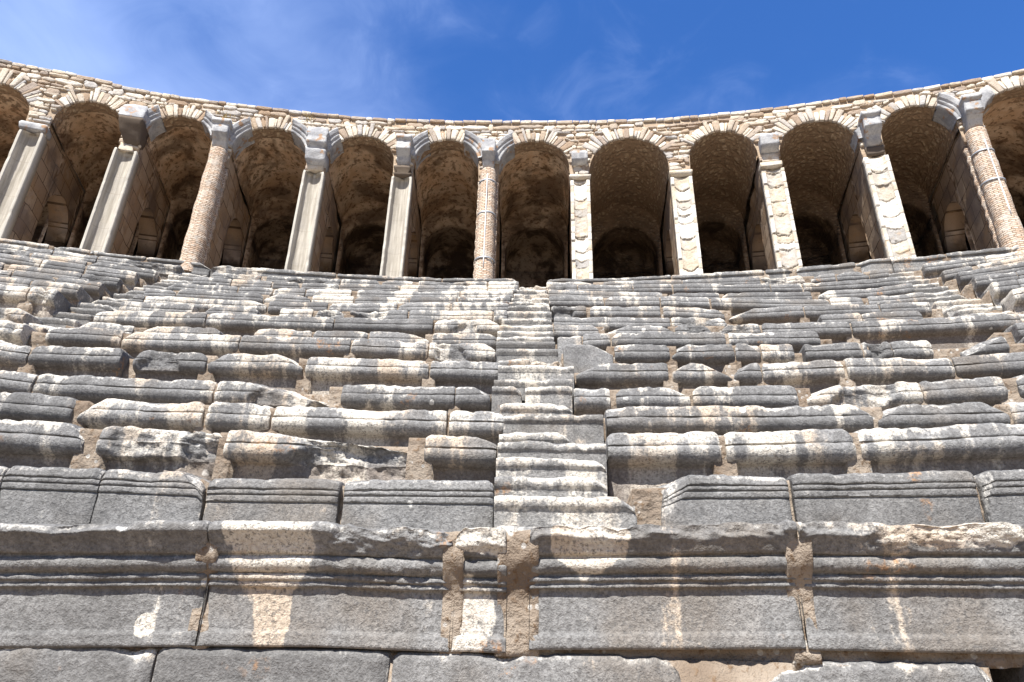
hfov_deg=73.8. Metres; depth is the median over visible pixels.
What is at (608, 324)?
seat block
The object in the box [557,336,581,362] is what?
seat block
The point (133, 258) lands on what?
sill block
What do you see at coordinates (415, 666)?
base block
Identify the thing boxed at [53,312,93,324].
stair step
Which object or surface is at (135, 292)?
stair step
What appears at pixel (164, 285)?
stair step
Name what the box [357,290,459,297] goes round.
seat block
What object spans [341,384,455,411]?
seat block
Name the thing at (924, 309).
seat block
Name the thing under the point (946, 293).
stair step
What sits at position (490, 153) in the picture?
brick column
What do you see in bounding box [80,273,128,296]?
seat block
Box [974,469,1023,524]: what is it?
backrest block
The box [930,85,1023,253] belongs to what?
brick column
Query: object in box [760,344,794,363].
seat block
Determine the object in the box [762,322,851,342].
seat block
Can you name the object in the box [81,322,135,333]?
seat block
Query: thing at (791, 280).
seat block
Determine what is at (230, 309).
seat block
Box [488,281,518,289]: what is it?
seat block
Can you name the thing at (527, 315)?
stair step
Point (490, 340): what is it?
seat block
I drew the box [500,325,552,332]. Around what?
stair step
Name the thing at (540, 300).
stair step
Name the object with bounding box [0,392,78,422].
seat block
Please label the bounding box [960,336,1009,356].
seat block
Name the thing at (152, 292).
seat block
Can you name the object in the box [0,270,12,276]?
seat block
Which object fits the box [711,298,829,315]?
seat block
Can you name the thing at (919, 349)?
seat block
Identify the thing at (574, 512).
stair step
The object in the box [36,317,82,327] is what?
stair step
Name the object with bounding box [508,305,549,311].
stair step
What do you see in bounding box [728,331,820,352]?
seat block
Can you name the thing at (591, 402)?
seat block
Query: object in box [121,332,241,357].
seat block
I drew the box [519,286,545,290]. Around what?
stair step
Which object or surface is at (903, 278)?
stair step
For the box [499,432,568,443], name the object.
stair step
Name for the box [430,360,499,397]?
seat block
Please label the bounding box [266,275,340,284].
seat block
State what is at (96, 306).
stair step
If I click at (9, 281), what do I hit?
seat block
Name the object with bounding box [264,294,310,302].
seat block
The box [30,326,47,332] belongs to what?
stair step
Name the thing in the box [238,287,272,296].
seat block
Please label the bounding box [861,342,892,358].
seat block
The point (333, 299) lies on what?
seat block
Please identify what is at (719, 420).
seat block
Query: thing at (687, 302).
seat block
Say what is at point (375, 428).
seat block
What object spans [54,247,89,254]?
sill block
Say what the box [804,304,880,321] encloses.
seat block
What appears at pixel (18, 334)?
seat block
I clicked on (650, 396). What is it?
seat block
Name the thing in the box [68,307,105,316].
stair step
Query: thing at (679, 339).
seat block
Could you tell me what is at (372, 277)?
sill block
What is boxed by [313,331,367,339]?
seat block
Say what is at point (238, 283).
seat block
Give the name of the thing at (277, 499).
backrest block
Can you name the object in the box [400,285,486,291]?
seat block
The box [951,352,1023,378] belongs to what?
seat block
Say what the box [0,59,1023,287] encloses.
arcade gallery
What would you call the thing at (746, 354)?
seat block
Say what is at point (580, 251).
arcade pier
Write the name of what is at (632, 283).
seat block
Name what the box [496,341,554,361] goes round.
stair step
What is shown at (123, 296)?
stair step
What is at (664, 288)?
seat block
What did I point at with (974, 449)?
seat block
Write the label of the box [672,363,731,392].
seat block
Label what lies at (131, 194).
arcade pier
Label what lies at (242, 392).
seat block
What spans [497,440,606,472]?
stair step
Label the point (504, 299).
seat block
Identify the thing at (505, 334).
stair step
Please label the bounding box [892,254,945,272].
sill block
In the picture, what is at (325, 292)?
seat block
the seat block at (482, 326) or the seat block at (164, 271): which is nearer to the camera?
the seat block at (482, 326)
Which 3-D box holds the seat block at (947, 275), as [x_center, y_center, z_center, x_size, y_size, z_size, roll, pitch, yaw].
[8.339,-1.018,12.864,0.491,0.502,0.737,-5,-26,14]
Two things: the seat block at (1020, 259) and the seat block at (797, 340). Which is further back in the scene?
the seat block at (1020, 259)
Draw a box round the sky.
[0,0,1023,122]
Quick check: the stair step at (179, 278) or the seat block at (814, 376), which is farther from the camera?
the stair step at (179, 278)
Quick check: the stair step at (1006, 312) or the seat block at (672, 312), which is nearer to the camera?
the stair step at (1006, 312)
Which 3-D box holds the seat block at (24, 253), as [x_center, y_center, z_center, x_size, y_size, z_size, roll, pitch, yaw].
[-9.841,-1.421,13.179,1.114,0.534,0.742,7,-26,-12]
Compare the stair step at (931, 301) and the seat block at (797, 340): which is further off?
the stair step at (931, 301)
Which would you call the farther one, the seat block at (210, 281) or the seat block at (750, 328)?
the seat block at (210, 281)
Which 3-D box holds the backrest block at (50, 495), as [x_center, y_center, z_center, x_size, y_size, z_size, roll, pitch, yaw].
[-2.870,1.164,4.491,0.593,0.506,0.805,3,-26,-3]
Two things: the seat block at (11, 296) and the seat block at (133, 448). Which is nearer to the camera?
the seat block at (133, 448)
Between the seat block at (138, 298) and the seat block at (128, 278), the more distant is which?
the seat block at (128, 278)
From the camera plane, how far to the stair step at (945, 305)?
10.88 m
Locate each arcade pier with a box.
[0,120,84,247]
[79,104,169,257]
[284,119,343,272]
[379,130,430,277]
[569,150,592,278]
[661,169,702,275]
[745,133,802,270]
[838,108,915,262]
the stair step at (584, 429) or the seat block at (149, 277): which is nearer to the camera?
the stair step at (584, 429)
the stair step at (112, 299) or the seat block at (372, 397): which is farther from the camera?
the stair step at (112, 299)
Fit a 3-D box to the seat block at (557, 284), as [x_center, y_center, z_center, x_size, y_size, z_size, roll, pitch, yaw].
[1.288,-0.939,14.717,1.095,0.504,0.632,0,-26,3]
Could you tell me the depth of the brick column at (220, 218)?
16.51 m
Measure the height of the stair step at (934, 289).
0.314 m
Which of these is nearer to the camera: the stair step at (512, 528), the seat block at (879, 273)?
the stair step at (512, 528)
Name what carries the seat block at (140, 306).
on the terrain
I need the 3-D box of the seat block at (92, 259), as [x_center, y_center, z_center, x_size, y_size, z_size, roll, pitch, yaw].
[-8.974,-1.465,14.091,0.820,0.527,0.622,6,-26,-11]
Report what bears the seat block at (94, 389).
on the terrain
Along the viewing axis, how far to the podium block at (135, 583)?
3.51 m
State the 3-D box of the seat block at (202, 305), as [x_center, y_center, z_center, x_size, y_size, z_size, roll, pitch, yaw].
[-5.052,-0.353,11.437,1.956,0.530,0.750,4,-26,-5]
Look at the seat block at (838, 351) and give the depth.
7.83 m
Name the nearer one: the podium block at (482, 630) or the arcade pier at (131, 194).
the podium block at (482, 630)
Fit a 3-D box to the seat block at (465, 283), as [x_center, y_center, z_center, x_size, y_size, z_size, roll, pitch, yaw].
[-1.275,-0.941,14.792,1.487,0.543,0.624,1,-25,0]
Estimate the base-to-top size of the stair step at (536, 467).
0.244 m
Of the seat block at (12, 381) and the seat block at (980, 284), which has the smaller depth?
the seat block at (12, 381)
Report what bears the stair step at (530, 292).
on the terrain
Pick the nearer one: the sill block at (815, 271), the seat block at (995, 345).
the seat block at (995, 345)
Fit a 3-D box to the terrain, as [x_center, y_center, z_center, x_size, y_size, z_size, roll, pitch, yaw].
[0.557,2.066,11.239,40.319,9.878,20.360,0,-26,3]
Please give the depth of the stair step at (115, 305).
10.73 m
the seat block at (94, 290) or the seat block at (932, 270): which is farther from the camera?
the seat block at (932, 270)
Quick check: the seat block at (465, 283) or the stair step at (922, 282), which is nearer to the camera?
the stair step at (922, 282)
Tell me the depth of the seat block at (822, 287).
12.98 m
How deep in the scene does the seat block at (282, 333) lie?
8.97 m
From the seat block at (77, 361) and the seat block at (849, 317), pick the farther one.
the seat block at (849, 317)
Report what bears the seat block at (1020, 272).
on the terrain
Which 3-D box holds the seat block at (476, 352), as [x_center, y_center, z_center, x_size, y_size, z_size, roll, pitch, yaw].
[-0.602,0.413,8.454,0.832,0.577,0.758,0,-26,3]
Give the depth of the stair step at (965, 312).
10.11 m
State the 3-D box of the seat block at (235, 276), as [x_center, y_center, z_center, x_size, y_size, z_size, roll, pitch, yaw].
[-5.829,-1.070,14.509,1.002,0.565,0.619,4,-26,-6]
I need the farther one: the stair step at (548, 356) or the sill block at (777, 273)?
the sill block at (777, 273)
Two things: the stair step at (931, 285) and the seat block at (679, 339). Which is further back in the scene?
the stair step at (931, 285)
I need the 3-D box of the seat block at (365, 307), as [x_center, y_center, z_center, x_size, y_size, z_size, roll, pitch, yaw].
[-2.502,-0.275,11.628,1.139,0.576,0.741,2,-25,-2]
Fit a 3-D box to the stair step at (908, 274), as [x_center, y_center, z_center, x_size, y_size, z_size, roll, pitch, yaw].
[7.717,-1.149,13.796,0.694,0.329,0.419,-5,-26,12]
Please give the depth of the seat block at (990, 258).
13.15 m
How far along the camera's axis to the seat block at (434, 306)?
11.42 m
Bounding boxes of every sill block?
[0,238,49,248]
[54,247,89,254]
[90,251,146,261]
[147,257,210,276]
[210,265,335,278]
[337,274,440,281]
[443,278,514,282]
[547,275,670,283]
[672,270,763,280]
[765,269,791,278]
[795,262,855,277]
[856,258,893,273]
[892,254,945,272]
[946,247,1010,260]
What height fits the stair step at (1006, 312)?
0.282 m
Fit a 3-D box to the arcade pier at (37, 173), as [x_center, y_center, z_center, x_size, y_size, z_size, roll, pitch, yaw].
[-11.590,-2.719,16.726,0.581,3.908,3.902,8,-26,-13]
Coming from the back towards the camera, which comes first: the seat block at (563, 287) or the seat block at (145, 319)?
the seat block at (563, 287)
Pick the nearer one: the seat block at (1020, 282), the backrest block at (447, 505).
the backrest block at (447, 505)
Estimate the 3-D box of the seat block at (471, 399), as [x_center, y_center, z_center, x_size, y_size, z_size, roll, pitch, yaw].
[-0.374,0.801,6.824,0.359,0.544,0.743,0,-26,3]
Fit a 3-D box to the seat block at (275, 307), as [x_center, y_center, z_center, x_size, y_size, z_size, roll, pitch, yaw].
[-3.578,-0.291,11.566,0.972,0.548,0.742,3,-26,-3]
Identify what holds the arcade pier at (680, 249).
on the terrain
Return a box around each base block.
[0,647,159,681]
[152,646,390,681]
[391,651,680,681]
[770,660,992,681]
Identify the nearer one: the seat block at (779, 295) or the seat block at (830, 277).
the seat block at (779, 295)
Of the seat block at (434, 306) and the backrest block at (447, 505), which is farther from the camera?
the seat block at (434, 306)
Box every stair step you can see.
[27,323,54,329]
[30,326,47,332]
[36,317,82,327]
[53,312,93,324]
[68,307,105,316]
[77,303,117,310]
[92,300,121,310]
[102,296,130,301]
[113,293,145,298]
[125,290,144,294]
[134,287,146,290]
[143,285,165,289]
[153,282,175,287]
[160,279,190,283]
[168,275,193,283]
[180,273,207,276]
[491,386,522,413]
[494,379,572,402]
[494,476,606,497]
[494,495,636,528]
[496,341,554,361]
[496,457,607,493]
[497,331,553,337]
[497,336,553,341]
[497,349,557,363]
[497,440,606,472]
[497,526,617,532]
[498,359,562,366]
[498,365,573,390]
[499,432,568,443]
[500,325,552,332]
[500,403,572,416]
[502,318,550,325]
[503,414,603,443]
[507,311,551,324]
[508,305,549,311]
[509,301,549,307]
[512,298,548,304]
[514,294,547,299]
[516,289,546,294]
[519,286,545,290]
[525,386,571,410]
[889,271,913,276]
[896,276,921,281]
[899,279,930,284]
[913,283,938,287]
[914,286,948,292]
[924,290,958,298]
[927,294,967,306]
[931,299,980,311]
[943,303,992,317]
[951,306,1001,316]
[969,311,1015,315]
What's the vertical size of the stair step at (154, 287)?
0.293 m
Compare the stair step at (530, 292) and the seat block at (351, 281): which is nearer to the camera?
the stair step at (530, 292)
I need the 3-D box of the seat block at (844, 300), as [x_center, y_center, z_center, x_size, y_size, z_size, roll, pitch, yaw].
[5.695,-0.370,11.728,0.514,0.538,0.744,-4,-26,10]
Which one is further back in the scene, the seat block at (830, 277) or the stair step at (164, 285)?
the seat block at (830, 277)
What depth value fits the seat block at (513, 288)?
13.81 m
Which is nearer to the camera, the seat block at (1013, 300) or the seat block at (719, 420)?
the seat block at (719, 420)
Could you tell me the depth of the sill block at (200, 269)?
14.98 m
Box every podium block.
[0,520,210,647]
[196,521,452,651]
[451,527,506,652]
[529,520,805,649]
[796,521,1023,654]
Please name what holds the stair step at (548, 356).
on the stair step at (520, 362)
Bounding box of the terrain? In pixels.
[0,246,1023,681]
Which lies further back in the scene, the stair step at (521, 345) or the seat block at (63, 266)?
the seat block at (63, 266)
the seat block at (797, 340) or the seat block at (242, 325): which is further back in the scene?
the seat block at (242, 325)
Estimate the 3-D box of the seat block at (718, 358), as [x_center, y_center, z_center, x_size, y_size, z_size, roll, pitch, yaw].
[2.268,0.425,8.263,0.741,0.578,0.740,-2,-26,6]
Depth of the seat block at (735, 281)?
14.18 m
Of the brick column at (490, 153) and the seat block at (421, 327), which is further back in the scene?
the brick column at (490, 153)
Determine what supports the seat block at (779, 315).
on the terrain
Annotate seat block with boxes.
[0,243,53,254]
[0,250,29,256]
[0,253,42,267]
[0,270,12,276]
[0,277,31,286]
[0,284,29,307]
[0,308,42,324]
[0,320,36,345]
[0,342,31,370]
[0,370,38,392]
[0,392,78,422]
[0,419,84,467]
[7,264,81,278]
[11,271,54,281]
[27,287,72,317]
[28,345,134,377]
[29,280,93,307]
[30,253,86,265]
[33,374,217,404]
[40,260,84,273]
[45,327,124,347]
[52,251,97,263]
[56,277,113,300]
[77,398,204,432]
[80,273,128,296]
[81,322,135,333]
[85,266,140,290]
[86,262,161,285]
[94,310,207,328]
[96,426,221,480]
[97,256,184,279]
[119,301,198,312]
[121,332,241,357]
[131,294,144,301]
[133,350,207,380]
[144,288,175,296]
[144,296,266,313]
[144,326,223,334]
[165,283,237,292]
[176,289,262,303]
[192,277,231,285]
[205,401,272,433]
[206,305,261,314]
[206,313,333,336]
[208,353,302,390]
[211,272,261,279]
[214,381,329,407]
[223,430,406,483]
[231,279,271,287]
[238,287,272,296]
[239,335,351,362]
[254,328,311,337]
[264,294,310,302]
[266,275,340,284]
[268,301,328,314]
[271,406,447,446]
[272,281,299,288]
[273,288,305,296]
[279,308,313,316]
[301,283,338,289]
[305,357,428,394]
[306,289,351,297]
[311,295,353,303]
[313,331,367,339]
[315,310,343,318]
[329,303,396,312]
[334,317,433,338]
[339,284,399,291]
[341,279,378,284]
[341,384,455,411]
[350,310,407,318]
[351,339,427,360]
[354,297,408,304]
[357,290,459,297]
[369,331,428,343]
[382,280,412,285]
[398,302,449,311]
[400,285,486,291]
[409,297,455,303]
[409,310,492,320]
[419,281,486,285]
[424,435,497,485]
[429,343,495,361]
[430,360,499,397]
[432,333,496,351]
[434,319,499,339]
[449,410,503,446]
[452,302,508,311]
[455,387,491,412]
[458,296,510,303]
[460,290,512,301]
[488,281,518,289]
[488,285,517,295]
[494,310,506,324]
[546,282,594,287]
[546,285,576,293]
[548,290,661,297]
[549,296,603,311]
[551,306,585,323]
[554,317,670,332]
[554,325,598,344]
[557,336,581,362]
[563,344,612,372]
[573,388,609,417]
[576,363,667,389]
[578,284,632,291]
[583,333,609,350]
[590,306,660,317]
[603,280,681,285]
[604,404,873,438]
[605,296,659,306]
[605,431,720,502]
[608,325,672,333]
[612,332,725,348]
[614,344,669,363]
[616,387,689,407]
[633,284,671,294]
[660,296,709,308]
[662,306,724,320]
[670,293,718,298]
[671,317,726,327]
[672,344,734,372]
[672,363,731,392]
[673,283,770,294]
[675,325,710,332]
[682,277,760,284]
[692,385,798,407]
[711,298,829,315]
[721,324,760,333]
[722,291,811,298]
[723,429,856,478]
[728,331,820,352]
[729,306,803,324]
[734,363,761,385]
[735,343,760,366]
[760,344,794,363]
[761,276,804,284]
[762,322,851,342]
[762,360,844,393]
[771,283,802,292]
[799,342,862,361]
[803,277,898,293]
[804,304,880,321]
[807,381,922,410]
[811,273,835,283]
[817,313,861,322]
[818,283,914,299]
[829,297,863,304]
[837,272,868,280]
[843,357,954,385]
[851,313,1021,349]
[853,423,1023,475]
[861,311,922,320]
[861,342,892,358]
[867,292,926,304]
[869,269,888,278]
[878,402,1010,428]
[879,302,931,317]
[889,340,933,359]
[918,376,1007,406]
[920,256,985,278]
[939,266,972,284]
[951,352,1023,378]
[954,262,1023,292]
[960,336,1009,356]
[968,272,1018,298]
[977,256,1023,268]
[979,280,1019,305]
[985,251,1023,262]
[997,287,1023,314]
[1004,402,1023,423]
[1007,322,1023,343]
[1013,375,1023,397]
[1016,270,1023,278]
[1017,278,1023,287]
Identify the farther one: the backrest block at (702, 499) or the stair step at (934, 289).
the stair step at (934, 289)
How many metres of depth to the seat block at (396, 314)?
10.63 m
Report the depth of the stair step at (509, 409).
5.97 m
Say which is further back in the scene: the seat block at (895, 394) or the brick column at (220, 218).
the brick column at (220, 218)
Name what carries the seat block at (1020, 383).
on the terrain
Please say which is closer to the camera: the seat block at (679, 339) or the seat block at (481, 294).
the seat block at (679, 339)
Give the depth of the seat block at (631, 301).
12.04 m
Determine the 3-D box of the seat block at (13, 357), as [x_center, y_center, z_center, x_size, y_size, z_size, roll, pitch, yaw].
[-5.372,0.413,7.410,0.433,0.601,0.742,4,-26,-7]
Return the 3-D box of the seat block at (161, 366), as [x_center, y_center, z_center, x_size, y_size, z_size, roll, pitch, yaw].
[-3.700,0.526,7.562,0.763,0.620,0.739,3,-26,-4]
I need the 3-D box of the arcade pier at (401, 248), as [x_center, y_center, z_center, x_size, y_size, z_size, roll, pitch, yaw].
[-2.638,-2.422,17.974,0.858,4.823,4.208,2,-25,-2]
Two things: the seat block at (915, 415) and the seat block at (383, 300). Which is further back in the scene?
the seat block at (383, 300)
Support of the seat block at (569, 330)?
on the terrain
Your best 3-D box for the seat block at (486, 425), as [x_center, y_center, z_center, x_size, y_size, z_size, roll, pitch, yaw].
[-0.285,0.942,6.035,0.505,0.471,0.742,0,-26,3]
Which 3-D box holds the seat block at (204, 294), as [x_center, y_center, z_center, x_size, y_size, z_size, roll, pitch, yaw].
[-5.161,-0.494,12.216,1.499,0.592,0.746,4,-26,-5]
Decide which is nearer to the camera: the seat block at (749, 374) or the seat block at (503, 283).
the seat block at (749, 374)
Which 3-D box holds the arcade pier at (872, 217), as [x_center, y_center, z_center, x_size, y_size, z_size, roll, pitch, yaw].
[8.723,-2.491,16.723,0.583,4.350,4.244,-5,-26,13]
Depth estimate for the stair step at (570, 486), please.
4.27 m
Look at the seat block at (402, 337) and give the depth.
9.01 m
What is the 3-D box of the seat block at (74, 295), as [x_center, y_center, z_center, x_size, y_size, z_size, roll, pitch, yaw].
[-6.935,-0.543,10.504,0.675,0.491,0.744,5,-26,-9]
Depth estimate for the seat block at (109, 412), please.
5.74 m
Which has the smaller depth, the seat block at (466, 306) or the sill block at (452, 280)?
the seat block at (466, 306)
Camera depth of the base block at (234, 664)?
3.40 m
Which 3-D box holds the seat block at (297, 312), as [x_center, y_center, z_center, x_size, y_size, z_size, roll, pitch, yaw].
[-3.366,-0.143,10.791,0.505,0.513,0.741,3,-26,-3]
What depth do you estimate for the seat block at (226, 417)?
5.77 m
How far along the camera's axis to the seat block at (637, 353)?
8.08 m
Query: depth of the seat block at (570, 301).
12.12 m
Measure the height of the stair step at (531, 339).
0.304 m
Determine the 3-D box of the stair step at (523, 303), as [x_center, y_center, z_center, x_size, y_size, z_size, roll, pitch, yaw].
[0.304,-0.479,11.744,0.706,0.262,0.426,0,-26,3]
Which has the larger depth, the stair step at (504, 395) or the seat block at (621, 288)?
the seat block at (621, 288)
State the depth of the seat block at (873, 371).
6.98 m
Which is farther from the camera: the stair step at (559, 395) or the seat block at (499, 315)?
the seat block at (499, 315)
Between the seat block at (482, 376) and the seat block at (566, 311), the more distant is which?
the seat block at (566, 311)
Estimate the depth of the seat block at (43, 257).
13.14 m
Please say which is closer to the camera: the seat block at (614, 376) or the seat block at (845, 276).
the seat block at (614, 376)
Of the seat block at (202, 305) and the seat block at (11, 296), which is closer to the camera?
the seat block at (11, 296)
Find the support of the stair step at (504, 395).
on the terrain
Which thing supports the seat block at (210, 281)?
on the terrain
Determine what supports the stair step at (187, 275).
on the terrain
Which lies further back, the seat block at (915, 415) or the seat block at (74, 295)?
the seat block at (74, 295)
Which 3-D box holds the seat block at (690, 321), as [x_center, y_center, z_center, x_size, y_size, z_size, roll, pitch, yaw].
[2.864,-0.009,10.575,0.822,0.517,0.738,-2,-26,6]
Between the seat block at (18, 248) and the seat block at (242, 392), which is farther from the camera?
the seat block at (18, 248)
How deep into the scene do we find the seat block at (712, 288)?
13.40 m
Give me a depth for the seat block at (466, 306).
11.42 m
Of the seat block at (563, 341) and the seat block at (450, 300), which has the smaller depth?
the seat block at (563, 341)
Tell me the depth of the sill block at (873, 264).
14.44 m
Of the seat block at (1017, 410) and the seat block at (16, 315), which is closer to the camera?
the seat block at (1017, 410)
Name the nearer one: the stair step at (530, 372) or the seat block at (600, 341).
the stair step at (530, 372)
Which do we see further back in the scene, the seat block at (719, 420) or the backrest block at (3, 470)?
the seat block at (719, 420)
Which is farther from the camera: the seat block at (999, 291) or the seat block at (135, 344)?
the seat block at (999, 291)
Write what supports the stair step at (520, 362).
on the terrain
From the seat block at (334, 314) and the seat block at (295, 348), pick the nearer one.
the seat block at (295, 348)
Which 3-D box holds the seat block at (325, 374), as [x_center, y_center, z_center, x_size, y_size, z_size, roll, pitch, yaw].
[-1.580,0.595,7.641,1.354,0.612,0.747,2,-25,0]
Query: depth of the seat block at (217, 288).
12.71 m
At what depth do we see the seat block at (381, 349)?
8.21 m
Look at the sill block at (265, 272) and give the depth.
15.21 m
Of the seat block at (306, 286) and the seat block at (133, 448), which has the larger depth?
the seat block at (306, 286)
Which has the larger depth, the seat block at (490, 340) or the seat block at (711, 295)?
the seat block at (711, 295)
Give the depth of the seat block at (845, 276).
13.73 m
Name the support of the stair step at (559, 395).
on the terrain
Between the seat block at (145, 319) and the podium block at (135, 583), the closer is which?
the podium block at (135, 583)
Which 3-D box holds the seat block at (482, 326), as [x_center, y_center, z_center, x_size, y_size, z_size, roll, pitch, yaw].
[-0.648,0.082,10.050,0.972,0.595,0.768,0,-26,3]
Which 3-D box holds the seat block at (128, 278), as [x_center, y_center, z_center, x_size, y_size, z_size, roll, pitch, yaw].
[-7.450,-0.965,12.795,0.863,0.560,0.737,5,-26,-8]
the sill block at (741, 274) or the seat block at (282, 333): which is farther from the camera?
the sill block at (741, 274)
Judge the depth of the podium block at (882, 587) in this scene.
3.36 m
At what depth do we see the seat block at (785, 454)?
4.86 m
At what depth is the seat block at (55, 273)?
11.66 m
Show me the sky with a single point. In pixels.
(454, 60)
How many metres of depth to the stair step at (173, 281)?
13.50 m
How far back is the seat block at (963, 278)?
11.85 m
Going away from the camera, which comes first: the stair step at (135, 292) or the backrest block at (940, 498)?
the backrest block at (940, 498)
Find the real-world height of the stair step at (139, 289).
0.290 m
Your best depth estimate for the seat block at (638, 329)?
9.64 m
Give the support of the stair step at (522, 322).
on the terrain
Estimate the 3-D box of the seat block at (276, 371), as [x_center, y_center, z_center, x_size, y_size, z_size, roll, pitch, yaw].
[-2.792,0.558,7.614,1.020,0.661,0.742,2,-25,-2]
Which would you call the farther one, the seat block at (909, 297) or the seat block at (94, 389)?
the seat block at (909, 297)
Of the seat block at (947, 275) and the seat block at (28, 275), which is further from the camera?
the seat block at (947, 275)
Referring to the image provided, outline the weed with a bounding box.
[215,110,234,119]
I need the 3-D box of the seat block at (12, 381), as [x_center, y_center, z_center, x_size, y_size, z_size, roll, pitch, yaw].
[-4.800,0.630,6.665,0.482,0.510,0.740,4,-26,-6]
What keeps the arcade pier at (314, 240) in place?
on the terrain
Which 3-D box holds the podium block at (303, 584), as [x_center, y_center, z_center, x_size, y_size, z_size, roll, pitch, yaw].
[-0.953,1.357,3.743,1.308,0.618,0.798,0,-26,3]
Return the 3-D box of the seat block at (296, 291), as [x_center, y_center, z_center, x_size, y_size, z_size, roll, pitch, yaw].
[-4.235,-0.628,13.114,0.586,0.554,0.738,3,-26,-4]
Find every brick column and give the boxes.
[179,110,254,271]
[463,130,514,282]
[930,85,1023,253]
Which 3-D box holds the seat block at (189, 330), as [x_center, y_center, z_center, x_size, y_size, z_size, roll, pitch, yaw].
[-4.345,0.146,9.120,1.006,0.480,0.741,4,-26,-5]
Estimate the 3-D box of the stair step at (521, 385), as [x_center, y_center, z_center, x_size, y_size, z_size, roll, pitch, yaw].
[0.217,0.564,6.937,0.799,0.252,0.424,0,-26,3]
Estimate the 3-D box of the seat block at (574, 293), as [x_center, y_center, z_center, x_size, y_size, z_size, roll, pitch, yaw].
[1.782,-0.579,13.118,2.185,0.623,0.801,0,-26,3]
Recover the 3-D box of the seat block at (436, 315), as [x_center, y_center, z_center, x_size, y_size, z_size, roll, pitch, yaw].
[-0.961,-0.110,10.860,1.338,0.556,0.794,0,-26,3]
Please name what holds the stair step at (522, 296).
on the terrain
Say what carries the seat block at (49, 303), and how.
on the terrain
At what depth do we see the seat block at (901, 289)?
12.15 m
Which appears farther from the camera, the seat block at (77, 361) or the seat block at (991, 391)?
the seat block at (77, 361)
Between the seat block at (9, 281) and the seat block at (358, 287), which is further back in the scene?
the seat block at (358, 287)
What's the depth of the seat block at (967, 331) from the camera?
9.06 m
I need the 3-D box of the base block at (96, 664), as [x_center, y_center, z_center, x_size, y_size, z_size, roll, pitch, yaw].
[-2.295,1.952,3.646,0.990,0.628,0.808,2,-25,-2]
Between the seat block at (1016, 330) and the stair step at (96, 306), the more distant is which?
the stair step at (96, 306)
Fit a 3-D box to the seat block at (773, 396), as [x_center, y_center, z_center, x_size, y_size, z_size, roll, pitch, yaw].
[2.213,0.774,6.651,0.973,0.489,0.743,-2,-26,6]
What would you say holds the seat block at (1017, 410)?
on the terrain
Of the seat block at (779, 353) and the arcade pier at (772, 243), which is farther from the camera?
the arcade pier at (772, 243)
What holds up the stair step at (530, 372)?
on the terrain
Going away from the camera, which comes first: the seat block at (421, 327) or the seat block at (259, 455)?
the seat block at (259, 455)
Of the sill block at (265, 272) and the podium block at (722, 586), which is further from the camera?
the sill block at (265, 272)
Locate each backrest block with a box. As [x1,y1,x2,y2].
[0,466,9,491]
[0,466,106,524]
[90,469,210,524]
[202,478,344,522]
[341,479,493,531]
[658,474,792,526]
[786,470,983,526]
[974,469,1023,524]
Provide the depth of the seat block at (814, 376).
7.11 m
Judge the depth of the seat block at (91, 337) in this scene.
8.02 m
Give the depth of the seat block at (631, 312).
11.24 m
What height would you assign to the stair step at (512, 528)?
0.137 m
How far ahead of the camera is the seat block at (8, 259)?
12.31 m
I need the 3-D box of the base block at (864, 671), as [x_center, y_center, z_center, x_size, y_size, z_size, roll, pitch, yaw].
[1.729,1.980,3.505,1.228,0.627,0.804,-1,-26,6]
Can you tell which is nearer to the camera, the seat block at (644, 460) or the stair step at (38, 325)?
the seat block at (644, 460)
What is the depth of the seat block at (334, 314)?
10.60 m
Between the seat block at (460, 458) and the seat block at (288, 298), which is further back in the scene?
the seat block at (288, 298)
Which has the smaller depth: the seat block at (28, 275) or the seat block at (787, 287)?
the seat block at (28, 275)
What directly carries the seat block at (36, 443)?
on the terrain
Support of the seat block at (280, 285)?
on the terrain
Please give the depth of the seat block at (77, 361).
7.26 m
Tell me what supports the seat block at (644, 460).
on the terrain
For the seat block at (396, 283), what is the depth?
14.59 m
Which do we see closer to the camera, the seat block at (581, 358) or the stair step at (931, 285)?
the seat block at (581, 358)
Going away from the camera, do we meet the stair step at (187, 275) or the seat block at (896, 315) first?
the seat block at (896, 315)
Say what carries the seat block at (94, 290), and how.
on the terrain
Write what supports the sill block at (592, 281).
on the terrain
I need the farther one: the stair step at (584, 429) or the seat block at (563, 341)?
the seat block at (563, 341)
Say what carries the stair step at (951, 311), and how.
on the terrain
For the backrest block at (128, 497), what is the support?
on the terrain
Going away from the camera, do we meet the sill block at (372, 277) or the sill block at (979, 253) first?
the sill block at (979, 253)

